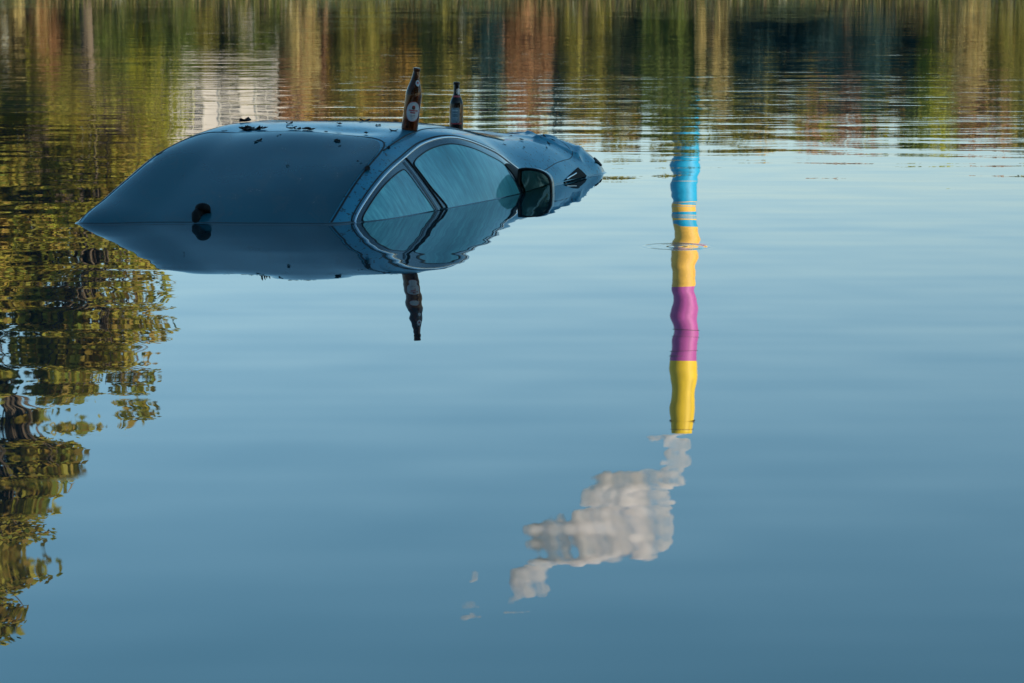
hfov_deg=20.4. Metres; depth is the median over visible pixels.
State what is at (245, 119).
wet leaf
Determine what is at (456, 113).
beer bottle
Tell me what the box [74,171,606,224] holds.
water
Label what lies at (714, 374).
water
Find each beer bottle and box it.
[401,67,421,130]
[449,82,462,128]
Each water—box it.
[0,0,1023,682]
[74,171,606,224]
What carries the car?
in the water at (714, 374)
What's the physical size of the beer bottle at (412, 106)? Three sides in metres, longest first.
0.261 x 0.069 x 0.068 m
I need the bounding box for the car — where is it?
[78,120,603,223]

